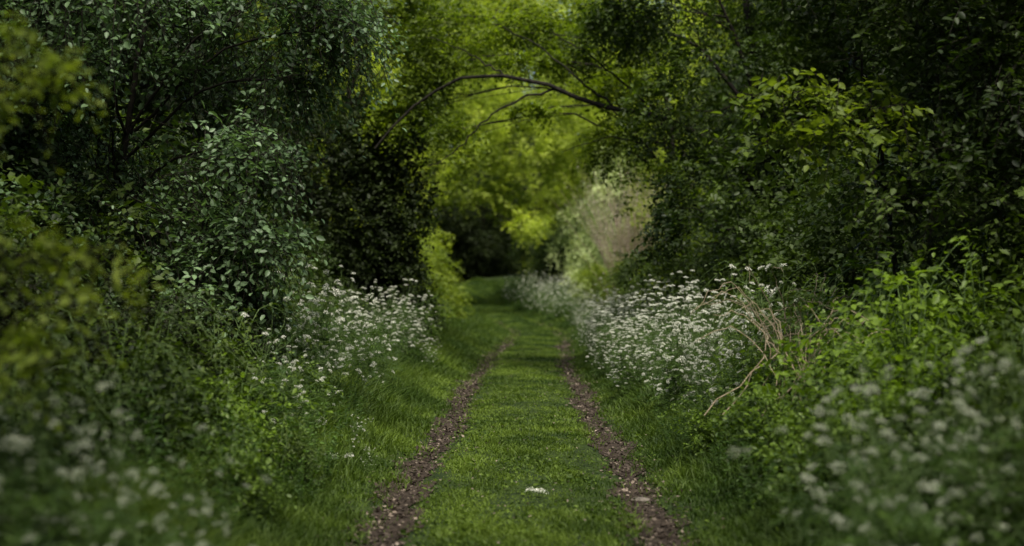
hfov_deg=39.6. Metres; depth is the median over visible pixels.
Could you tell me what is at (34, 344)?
field maple
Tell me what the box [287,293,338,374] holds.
cow parsley
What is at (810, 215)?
hedge shrub
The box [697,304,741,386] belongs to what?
cow parsley
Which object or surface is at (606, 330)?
cow parsley
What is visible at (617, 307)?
cow parsley
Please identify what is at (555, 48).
oak tree
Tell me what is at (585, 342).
cow parsley
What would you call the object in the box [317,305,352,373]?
cow parsley
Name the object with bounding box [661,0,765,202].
woodland tree
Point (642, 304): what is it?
cow parsley
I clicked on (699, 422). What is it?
bramble bush
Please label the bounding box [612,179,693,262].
hedge shrub
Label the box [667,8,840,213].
woodland tree
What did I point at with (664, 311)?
cow parsley
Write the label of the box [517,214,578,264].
hedge shrub
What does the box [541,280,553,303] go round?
cow parsley
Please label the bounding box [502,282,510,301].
cow parsley
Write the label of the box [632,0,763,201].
woodland tree
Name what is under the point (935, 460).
cow parsley
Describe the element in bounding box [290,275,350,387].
cow parsley
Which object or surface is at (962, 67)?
woodland tree
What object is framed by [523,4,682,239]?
woodland tree
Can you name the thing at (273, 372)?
cow parsley
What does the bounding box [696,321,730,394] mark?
cow parsley
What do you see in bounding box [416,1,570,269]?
woodland tree
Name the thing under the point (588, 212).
hedge shrub
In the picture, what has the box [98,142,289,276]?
hedge shrub
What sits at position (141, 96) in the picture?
woodland tree
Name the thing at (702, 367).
cow parsley
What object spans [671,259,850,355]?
bramble bush
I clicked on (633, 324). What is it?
cow parsley
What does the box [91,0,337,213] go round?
woodland tree
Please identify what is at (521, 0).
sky
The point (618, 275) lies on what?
hedge shrub
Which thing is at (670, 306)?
cow parsley
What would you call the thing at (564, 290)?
cow parsley
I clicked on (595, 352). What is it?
cow parsley
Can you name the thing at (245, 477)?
bramble bush
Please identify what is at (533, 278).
cow parsley
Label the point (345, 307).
cow parsley
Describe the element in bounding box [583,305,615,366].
cow parsley
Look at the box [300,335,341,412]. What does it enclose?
cow parsley
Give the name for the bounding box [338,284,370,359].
cow parsley
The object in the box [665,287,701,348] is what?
cow parsley
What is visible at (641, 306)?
cow parsley
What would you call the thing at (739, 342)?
cow parsley
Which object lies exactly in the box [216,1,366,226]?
woodland tree
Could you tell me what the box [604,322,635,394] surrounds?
cow parsley
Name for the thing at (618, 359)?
cow parsley
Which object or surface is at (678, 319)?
cow parsley
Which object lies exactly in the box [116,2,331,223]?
woodland tree
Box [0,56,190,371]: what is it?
hedge shrub
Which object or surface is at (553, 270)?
hedge shrub
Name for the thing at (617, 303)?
cow parsley
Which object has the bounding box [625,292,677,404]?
cow parsley
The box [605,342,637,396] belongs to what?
cow parsley
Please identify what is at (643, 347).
cow parsley
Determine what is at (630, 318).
cow parsley
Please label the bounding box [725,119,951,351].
hedge shrub
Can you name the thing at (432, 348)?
cow parsley
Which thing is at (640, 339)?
cow parsley
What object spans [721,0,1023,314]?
field maple
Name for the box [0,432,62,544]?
cow parsley
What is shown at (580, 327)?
cow parsley
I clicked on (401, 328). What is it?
cow parsley
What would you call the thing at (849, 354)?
bramble bush
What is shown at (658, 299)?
cow parsley
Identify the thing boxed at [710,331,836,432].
bramble bush
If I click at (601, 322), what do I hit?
cow parsley
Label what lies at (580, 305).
cow parsley
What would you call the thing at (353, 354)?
cow parsley
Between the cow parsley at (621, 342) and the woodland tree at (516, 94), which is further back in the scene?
the woodland tree at (516, 94)
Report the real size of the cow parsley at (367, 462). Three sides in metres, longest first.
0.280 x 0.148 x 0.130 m
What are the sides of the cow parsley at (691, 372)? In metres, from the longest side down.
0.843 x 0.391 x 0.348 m
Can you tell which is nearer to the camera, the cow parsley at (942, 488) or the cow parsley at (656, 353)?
the cow parsley at (942, 488)
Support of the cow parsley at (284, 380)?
on the ground at (516, 494)
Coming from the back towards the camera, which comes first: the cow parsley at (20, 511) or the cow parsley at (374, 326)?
the cow parsley at (374, 326)
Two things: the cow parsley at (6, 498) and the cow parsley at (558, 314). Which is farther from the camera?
the cow parsley at (558, 314)
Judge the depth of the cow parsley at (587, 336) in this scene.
29.70 m
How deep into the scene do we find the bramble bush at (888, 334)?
9.57 m
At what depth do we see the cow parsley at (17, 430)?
5.54 m
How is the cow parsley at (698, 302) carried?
on the ground at (516, 494)
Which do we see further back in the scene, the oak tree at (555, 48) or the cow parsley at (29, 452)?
the oak tree at (555, 48)
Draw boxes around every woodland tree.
[0,0,187,160]
[0,4,129,168]
[3,0,271,205]
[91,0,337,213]
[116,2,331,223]
[171,0,361,212]
[211,2,381,196]
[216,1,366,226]
[257,3,402,226]
[352,0,464,149]
[397,140,467,254]
[401,22,557,278]
[410,135,487,281]
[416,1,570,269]
[425,137,532,279]
[435,183,516,279]
[446,166,537,277]
[462,129,550,274]
[491,124,601,260]
[518,118,604,276]
[521,0,659,187]
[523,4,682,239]
[550,96,686,265]
[611,0,710,214]
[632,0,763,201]
[652,0,852,230]
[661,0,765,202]
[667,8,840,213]
[668,0,831,201]
[694,1,862,222]
[723,2,929,270]
[756,0,965,266]
[862,0,1020,123]
[912,0,1023,124]
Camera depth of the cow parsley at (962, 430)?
6.39 m
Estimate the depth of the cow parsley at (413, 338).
24.35 m
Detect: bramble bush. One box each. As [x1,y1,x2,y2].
[0,303,243,496]
[0,323,164,493]
[0,364,130,545]
[6,280,266,463]
[126,302,327,438]
[155,349,332,485]
[157,414,298,523]
[196,301,314,376]
[241,350,342,440]
[257,407,356,493]
[260,267,337,362]
[265,270,382,364]
[292,278,394,353]
[402,293,462,338]
[406,285,458,330]
[592,291,657,321]
[620,275,711,344]
[648,270,758,352]
[658,382,752,464]
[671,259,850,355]
[689,316,814,418]
[691,273,861,386]
[694,287,842,387]
[702,362,865,494]
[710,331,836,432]
[716,292,870,407]
[740,250,1018,423]
[751,252,965,363]
[751,266,1023,462]
[752,363,960,532]
[762,301,950,438]
[770,330,1009,504]
[780,236,1018,346]
[855,220,1023,426]
[863,311,1023,544]
[869,301,1023,480]
[925,383,1023,545]
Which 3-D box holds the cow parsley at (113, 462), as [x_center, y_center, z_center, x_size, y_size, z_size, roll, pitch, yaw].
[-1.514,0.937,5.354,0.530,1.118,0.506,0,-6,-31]
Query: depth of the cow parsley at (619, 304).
29.85 m
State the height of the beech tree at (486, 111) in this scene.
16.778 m
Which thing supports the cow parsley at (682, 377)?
on the ground at (516, 494)
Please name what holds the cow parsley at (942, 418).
on the ground at (516, 494)
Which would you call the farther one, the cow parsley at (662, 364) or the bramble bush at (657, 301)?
the bramble bush at (657, 301)
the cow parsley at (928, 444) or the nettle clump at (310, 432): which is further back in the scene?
the nettle clump at (310, 432)
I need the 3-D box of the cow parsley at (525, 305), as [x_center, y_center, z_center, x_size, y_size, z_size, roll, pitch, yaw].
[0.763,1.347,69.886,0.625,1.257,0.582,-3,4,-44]
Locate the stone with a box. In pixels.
[631,497,649,501]
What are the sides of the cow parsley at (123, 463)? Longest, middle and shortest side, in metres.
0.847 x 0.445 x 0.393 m
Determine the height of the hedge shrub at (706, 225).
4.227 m
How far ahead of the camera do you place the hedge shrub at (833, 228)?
17.24 m
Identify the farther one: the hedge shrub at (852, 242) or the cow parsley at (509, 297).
the cow parsley at (509, 297)
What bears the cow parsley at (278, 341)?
on the ground at (516, 494)
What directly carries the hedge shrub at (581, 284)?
on the ground at (516, 494)
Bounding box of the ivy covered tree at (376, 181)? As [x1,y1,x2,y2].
[224,88,449,350]
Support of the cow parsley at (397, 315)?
on the ground at (516, 494)
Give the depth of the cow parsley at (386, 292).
25.89 m
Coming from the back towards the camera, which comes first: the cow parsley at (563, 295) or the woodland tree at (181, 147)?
the cow parsley at (563, 295)
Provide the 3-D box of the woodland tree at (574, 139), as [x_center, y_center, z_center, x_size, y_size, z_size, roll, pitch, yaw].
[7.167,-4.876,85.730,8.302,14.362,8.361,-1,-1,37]
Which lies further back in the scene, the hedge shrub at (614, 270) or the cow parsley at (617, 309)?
the hedge shrub at (614, 270)
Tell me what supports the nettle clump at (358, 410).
on the ground at (516, 494)
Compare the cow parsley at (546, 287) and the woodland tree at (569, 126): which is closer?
the cow parsley at (546, 287)
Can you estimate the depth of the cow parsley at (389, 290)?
27.41 m
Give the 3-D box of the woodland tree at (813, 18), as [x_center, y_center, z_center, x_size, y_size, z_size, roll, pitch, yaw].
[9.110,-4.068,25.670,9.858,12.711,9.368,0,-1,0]
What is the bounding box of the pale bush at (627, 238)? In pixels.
[551,150,691,299]
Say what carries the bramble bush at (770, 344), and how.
on the ground at (516, 494)
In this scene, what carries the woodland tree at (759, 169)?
on the ground at (516, 494)
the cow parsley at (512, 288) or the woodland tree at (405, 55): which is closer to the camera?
the cow parsley at (512, 288)
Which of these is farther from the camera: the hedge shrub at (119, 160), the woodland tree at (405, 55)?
the woodland tree at (405, 55)
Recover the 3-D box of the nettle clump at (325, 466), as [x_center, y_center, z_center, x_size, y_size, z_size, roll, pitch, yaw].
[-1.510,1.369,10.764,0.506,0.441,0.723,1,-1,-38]
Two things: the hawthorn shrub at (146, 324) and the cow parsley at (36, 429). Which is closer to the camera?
the cow parsley at (36, 429)
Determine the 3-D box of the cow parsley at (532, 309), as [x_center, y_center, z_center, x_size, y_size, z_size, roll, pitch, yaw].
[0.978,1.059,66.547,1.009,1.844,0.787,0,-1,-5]
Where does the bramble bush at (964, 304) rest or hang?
on the ground at (516, 494)
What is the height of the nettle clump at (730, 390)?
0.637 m
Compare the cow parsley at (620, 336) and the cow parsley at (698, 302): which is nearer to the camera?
the cow parsley at (620, 336)
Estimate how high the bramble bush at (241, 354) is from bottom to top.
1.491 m
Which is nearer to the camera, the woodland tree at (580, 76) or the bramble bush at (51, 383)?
the bramble bush at (51, 383)
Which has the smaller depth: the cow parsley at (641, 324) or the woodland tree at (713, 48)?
the cow parsley at (641, 324)
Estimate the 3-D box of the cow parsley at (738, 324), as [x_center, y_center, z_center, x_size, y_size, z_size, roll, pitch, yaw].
[2.507,0.685,14.927,0.710,1.568,0.705,7,-7,-27]
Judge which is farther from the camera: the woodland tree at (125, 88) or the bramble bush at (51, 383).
the woodland tree at (125, 88)
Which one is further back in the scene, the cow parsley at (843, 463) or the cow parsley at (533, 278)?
the cow parsley at (533, 278)
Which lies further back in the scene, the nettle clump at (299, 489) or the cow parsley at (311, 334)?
the cow parsley at (311, 334)
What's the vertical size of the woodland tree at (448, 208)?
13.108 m
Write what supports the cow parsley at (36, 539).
on the ground at (516, 494)
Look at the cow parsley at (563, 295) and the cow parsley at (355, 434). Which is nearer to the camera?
the cow parsley at (355, 434)
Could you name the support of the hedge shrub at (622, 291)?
on the ground at (516, 494)
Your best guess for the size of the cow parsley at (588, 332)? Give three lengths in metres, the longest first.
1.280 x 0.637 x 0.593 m
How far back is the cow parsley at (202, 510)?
5.46 m
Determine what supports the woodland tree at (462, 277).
on the ground at (516, 494)
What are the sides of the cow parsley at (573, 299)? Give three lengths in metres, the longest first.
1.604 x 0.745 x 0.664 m
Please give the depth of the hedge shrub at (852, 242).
14.61 m
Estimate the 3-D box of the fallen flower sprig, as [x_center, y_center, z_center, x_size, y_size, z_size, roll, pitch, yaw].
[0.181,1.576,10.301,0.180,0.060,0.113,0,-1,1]
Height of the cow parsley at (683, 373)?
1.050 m
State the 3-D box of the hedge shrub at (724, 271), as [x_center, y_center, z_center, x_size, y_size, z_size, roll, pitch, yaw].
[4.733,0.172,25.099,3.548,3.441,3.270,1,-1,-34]
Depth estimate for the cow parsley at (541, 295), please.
65.78 m
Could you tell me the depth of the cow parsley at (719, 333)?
14.66 m
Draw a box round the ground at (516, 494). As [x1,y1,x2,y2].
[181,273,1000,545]
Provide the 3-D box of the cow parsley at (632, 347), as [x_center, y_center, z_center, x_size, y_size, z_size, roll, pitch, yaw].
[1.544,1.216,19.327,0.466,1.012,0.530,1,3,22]
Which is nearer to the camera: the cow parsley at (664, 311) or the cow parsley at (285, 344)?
the cow parsley at (285, 344)
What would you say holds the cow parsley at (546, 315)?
on the ground at (516, 494)
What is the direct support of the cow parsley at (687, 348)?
on the ground at (516, 494)
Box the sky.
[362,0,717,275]
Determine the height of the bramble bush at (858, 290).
1.788 m
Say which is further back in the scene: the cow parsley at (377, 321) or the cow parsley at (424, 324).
the cow parsley at (424, 324)
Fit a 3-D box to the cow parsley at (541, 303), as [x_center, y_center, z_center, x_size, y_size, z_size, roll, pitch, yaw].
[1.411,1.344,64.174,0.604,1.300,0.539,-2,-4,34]
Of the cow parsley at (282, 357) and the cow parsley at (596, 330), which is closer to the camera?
the cow parsley at (282, 357)
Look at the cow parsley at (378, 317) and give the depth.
23.50 m
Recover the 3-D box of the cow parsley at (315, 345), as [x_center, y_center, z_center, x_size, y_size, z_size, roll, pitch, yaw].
[-1.895,0.780,13.374,0.707,1.358,0.655,3,8,15]
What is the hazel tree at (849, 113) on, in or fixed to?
on the ground at (516, 494)
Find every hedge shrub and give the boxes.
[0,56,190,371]
[0,155,92,391]
[27,106,231,319]
[46,97,297,311]
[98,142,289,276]
[234,192,336,313]
[254,216,346,302]
[257,194,370,308]
[367,222,447,296]
[399,213,454,308]
[402,252,455,313]
[404,236,438,286]
[411,249,437,298]
[414,230,476,320]
[505,230,559,287]
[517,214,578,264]
[520,216,582,289]
[544,185,597,289]
[560,242,611,303]
[564,135,648,292]
[571,261,611,313]
[573,151,649,300]
[598,230,648,310]
[601,259,640,306]
[602,244,658,294]
[603,254,666,316]
[607,223,644,255]
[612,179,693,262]
[628,201,714,291]
[633,190,751,296]
[641,192,768,292]
[654,182,802,332]
[672,221,769,293]
[689,186,836,314]
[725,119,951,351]
[755,188,874,285]
[769,92,1017,309]
[817,98,1018,319]
[908,112,1023,363]
[939,180,1023,350]
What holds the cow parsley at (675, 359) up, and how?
on the ground at (516, 494)
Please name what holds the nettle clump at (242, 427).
on the ground at (516, 494)
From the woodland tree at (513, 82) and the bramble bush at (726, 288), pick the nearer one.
the bramble bush at (726, 288)
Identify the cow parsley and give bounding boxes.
[0,364,65,543]
[0,368,94,545]
[0,382,130,545]
[0,391,103,545]
[0,396,93,545]
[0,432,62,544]
[0,442,61,545]
[33,373,177,545]
[61,463,147,545]
[70,409,168,545]
[77,409,210,545]
[142,459,227,545]
[150,424,249,545]
[184,457,270,545]
[234,297,308,430]
[235,312,299,460]
[250,327,304,396]
[255,354,305,434]
[267,268,320,360]
[267,314,294,375]
[271,327,307,429]
[273,357,312,436]
[284,265,347,372]
[284,363,333,444]
[285,289,345,408]
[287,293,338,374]
[287,301,321,372]
[287,324,324,395]
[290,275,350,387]
[291,267,326,339]
[295,270,353,392]
[297,357,333,437]
[300,302,349,370]
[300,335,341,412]
[315,271,368,370]
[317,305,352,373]
[322,265,361,358]
[332,310,376,381]
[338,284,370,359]
[338,288,390,403]
[342,287,382,352]
[344,297,365,347]
[345,286,394,389]
[347,308,390,390]
[348,414,371,453]
[356,293,391,354]
[359,446,375,472]
[360,281,394,350]
[360,308,402,383]
[364,289,404,383]
[373,279,406,344]
[387,278,427,360]
[387,284,424,345]
[387,286,412,345]
[387,293,418,361]
[389,301,412,339]
[393,303,413,350]
[396,323,419,354]
[403,291,432,355]
[406,311,423,354]
[419,300,439,345]
[422,342,434,369]
[425,336,441,358]
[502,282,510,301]
[504,283,513,304]
[505,277,517,300]
[513,278,522,299]
[516,276,529,304]
[516,277,530,305]
[518,276,528,308]
[522,281,532,310]
[522,292,533,310]
[523,276,540,312]
[525,270,542,296]
[533,285,549,309]
[536,276,555,306]
[536,290,547,314]
[537,279,556,320]
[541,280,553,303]
[541,287,552,313]
[545,283,555,306]
[547,299,560,320]
[551,277,568,307]
[553,280,570,312]
[553,294,564,317]
[554,282,569,316]
[555,277,572,307]
[559,282,579,327]
[566,280,578,313]
[567,285,580,309]
[572,316,584,344]
[573,287,585,307]
[575,296,586,317]
[575,313,587,343]
[577,304,593,339]
[578,316,587,342]
[580,301,596,353]
[580,302,594,360]
[580,303,591,333]
[581,302,606,355]
[581,331,591,354]
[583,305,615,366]
[585,302,607,366]
[585,325,606,374]
[586,301,621,359]
[586,320,615,366]
[587,301,625,375]
[589,295,622,373]
[589,299,617,362]
[590,273,605,309]
[590,303,614,359]
[591,336,611,378]
[598,305,620,355]
[599,288,631,331]
[599,306,644,393]
[599,331,624,383]
[601,289,618,316]
[601,302,635,385]
[603,291,632,330]
[604,318,634,388]
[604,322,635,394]
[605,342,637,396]
[606,290,626,319]
[606,313,647,387]
[606,316,622,366]
[608,287,634,319]
[608,325,642,394]
[609,337,631,388]
[610,322,642,375]
[617,279,661,370]
[622,282,644,320]
[623,278,650,333]
[623,283,658,333]
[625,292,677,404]
[625,296,669,377]
[626,297,653,361]
[627,295,657,368]
[627,334,648,388]
[628,290,653,318]
[630,312,652,372]
[635,275,672,355]
[635,310,667,365]
[635,326,659,388]
[640,292,690,412]
[642,304,673,368]
[642,317,690,413]
[644,270,682,349]
[644,287,703,390]
[644,322,683,412]
[645,313,696,414]
[646,284,675,340]
[647,279,679,340]
[653,285,700,374]
[656,285,686,329]
[656,325,695,413]
[658,274,698,347]
[659,297,721,415]
[659,314,701,408]
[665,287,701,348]
[665,333,706,410]
[666,317,724,398]
[669,270,714,362]
[670,304,732,404]
[674,279,734,375]
[675,320,728,417]
[676,281,714,350]
[677,340,710,404]
[679,341,728,440]
[680,358,726,439]
[686,296,733,398]
[686,341,724,408]
[691,344,712,402]
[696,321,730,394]
[696,332,744,422]
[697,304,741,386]
[704,273,744,361]
[710,304,773,405]
[714,298,752,385]
[720,264,781,385]
[720,317,764,383]
[728,425,857,545]
[733,267,795,349]
[743,263,797,372]
[792,365,929,545]
[796,374,930,545]
[803,365,938,545]
[808,383,977,545]
[853,403,972,545]
[868,362,975,545]
[872,357,997,545]
[880,360,986,545]
[888,352,1023,545]
[914,345,1023,545]
[936,337,1022,545]
[963,357,1023,545]
[972,417,1023,545]
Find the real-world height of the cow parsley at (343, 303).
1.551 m
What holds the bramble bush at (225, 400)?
on the ground at (516, 494)
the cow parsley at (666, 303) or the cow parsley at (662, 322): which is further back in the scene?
the cow parsley at (666, 303)
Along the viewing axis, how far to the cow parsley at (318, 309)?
17.92 m
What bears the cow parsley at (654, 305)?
on the ground at (516, 494)
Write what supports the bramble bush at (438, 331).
on the ground at (516, 494)
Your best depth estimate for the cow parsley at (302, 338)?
15.72 m
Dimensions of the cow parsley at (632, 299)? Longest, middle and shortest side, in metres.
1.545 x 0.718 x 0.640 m
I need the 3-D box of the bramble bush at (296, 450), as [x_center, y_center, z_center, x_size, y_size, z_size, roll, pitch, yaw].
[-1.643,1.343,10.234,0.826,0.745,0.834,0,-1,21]
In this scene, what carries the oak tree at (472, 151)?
on the ground at (516, 494)
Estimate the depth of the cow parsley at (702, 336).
15.43 m
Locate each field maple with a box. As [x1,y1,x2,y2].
[0,11,162,437]
[374,0,1021,316]
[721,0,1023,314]
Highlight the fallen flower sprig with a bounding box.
[526,487,548,494]
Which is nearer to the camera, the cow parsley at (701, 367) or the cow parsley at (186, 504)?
the cow parsley at (186, 504)
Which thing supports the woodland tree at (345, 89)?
on the ground at (516, 494)
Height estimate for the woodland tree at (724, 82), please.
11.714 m
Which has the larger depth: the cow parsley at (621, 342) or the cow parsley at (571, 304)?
the cow parsley at (571, 304)
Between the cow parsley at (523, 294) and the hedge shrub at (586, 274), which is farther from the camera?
the cow parsley at (523, 294)
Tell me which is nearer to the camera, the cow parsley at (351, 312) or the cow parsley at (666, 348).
the cow parsley at (666, 348)
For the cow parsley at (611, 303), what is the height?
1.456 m
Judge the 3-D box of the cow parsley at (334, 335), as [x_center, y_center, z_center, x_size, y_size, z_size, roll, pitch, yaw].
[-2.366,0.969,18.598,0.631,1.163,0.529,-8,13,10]
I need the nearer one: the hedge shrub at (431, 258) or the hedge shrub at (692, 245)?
the hedge shrub at (692, 245)
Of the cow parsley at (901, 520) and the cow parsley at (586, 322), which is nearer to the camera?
the cow parsley at (901, 520)
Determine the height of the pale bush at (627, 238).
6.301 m
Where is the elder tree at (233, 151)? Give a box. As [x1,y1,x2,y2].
[0,0,408,396]
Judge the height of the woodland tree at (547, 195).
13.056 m
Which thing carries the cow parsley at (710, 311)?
on the ground at (516, 494)
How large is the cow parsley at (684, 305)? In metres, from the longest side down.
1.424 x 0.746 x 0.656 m
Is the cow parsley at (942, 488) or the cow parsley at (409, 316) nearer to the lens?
the cow parsley at (942, 488)
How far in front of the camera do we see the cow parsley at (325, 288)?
15.57 m
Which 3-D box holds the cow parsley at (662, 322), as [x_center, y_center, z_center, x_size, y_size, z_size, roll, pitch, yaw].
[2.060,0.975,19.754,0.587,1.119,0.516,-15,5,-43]
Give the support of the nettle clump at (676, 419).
on the ground at (516, 494)
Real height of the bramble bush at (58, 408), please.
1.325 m
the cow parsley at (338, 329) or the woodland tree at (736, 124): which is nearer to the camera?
the cow parsley at (338, 329)
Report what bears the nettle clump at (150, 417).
on the ground at (516, 494)
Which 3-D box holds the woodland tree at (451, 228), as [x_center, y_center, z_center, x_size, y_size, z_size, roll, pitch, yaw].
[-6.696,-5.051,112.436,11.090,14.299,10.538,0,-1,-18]
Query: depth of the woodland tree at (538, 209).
107.85 m
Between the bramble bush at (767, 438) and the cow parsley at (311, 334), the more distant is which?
the cow parsley at (311, 334)
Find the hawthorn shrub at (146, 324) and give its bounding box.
[0,225,299,448]
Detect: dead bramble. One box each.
[690,265,904,377]
[695,298,900,419]
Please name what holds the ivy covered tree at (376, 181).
on the ground at (516, 494)
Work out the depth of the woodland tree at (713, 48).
48.77 m
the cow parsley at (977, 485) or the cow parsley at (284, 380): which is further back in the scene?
the cow parsley at (284, 380)
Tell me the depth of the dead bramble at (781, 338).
10.68 m
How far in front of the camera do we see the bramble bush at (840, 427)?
8.10 m
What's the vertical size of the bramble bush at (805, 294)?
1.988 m
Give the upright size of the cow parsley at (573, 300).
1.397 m
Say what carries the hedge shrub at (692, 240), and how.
on the ground at (516, 494)
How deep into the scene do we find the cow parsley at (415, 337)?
24.78 m
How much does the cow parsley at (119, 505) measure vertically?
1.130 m
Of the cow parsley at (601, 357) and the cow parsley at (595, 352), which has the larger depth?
the cow parsley at (595, 352)
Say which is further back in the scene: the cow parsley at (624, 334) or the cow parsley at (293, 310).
the cow parsley at (624, 334)
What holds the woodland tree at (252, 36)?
on the ground at (516, 494)
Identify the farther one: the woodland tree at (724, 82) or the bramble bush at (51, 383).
the woodland tree at (724, 82)
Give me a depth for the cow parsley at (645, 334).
19.61 m
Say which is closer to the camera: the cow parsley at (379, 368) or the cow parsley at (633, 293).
the cow parsley at (379, 368)
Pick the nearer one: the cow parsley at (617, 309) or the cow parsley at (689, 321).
the cow parsley at (689, 321)
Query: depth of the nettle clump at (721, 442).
10.73 m
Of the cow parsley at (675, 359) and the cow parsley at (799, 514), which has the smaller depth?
the cow parsley at (799, 514)
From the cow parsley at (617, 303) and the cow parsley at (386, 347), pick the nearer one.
the cow parsley at (386, 347)
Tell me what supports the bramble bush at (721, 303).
on the ground at (516, 494)
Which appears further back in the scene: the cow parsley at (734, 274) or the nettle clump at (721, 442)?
the cow parsley at (734, 274)
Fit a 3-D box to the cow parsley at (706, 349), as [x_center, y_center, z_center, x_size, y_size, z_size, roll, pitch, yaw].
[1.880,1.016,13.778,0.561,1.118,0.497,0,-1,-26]
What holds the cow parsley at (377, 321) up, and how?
on the ground at (516, 494)
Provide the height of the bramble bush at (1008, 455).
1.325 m
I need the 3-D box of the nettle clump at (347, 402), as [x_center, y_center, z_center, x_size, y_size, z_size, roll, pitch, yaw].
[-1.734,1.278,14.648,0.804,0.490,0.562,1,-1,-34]
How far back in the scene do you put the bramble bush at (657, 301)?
27.97 m
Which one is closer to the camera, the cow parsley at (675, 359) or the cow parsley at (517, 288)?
the cow parsley at (675, 359)
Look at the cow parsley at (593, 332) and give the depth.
28.84 m
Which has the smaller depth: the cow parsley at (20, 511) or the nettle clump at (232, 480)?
the cow parsley at (20, 511)
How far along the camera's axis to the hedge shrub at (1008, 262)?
10.16 m
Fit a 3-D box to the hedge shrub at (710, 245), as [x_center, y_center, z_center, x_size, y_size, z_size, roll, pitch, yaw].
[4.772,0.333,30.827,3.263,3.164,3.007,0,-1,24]
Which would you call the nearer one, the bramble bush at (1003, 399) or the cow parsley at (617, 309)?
the bramble bush at (1003, 399)
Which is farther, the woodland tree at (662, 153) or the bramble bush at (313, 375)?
the woodland tree at (662, 153)
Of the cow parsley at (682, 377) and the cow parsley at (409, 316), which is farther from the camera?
the cow parsley at (409, 316)
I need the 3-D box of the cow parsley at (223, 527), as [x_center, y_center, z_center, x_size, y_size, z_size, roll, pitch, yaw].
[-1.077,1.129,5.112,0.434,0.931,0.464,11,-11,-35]
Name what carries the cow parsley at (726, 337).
on the ground at (516, 494)
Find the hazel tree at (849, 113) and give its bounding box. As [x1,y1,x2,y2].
[699,47,940,308]
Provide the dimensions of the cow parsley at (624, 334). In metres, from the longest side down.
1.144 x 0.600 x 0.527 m
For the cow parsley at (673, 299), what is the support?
on the ground at (516, 494)
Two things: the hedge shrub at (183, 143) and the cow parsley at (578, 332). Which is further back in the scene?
the cow parsley at (578, 332)
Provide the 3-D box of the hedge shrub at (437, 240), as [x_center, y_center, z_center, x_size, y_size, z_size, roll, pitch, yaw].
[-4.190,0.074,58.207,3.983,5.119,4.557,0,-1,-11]
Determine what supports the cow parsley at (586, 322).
on the ground at (516, 494)
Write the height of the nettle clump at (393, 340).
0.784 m
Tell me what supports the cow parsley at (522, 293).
on the ground at (516, 494)
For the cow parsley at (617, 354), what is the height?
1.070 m
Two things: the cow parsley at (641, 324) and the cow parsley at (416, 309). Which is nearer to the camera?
the cow parsley at (641, 324)
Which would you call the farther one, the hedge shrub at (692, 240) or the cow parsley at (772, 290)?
the hedge shrub at (692, 240)
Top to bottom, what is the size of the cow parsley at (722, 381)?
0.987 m
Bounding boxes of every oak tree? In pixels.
[230,0,621,249]
[319,0,717,312]
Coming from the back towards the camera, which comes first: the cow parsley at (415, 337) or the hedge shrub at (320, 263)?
the cow parsley at (415, 337)
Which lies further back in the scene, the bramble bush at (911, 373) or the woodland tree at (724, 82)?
the woodland tree at (724, 82)
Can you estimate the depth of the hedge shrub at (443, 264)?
49.85 m
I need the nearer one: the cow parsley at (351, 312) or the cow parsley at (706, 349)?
the cow parsley at (706, 349)
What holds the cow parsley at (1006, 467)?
on the ground at (516, 494)
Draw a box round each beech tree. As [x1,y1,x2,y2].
[352,0,739,200]
[390,0,686,249]
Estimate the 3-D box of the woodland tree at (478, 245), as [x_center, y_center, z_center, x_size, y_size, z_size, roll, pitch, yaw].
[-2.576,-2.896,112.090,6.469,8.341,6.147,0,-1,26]
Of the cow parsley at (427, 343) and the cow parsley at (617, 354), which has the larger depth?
the cow parsley at (427, 343)
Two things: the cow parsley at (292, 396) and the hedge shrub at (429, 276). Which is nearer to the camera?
the cow parsley at (292, 396)
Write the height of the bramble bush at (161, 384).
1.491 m
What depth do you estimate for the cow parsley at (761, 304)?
15.82 m
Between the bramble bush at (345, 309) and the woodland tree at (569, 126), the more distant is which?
the woodland tree at (569, 126)
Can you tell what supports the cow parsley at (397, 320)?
on the ground at (516, 494)
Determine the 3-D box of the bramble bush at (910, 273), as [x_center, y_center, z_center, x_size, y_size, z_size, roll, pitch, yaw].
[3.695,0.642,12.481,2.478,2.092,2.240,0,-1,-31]
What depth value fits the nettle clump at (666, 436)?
12.90 m
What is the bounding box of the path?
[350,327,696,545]
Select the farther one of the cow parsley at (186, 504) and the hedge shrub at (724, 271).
the hedge shrub at (724, 271)
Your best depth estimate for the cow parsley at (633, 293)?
27.10 m
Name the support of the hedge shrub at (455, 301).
on the ground at (516, 494)
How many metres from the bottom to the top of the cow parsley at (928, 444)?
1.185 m
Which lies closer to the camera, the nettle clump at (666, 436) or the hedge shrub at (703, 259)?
the nettle clump at (666, 436)
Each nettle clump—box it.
[55,377,208,499]
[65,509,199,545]
[68,425,250,545]
[164,394,323,507]
[235,379,353,465]
[260,452,327,508]
[281,425,343,480]
[308,382,363,437]
[321,373,389,416]
[346,325,415,356]
[652,391,707,440]
[655,408,698,450]
[684,407,760,474]
[698,438,813,512]
[701,364,760,428]
[759,440,914,545]
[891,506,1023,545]
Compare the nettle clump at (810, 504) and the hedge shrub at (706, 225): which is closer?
the nettle clump at (810, 504)
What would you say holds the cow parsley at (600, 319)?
on the ground at (516, 494)
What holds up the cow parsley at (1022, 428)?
on the ground at (516, 494)
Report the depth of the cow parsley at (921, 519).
5.24 m
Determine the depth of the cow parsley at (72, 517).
4.89 m
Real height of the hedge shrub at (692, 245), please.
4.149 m

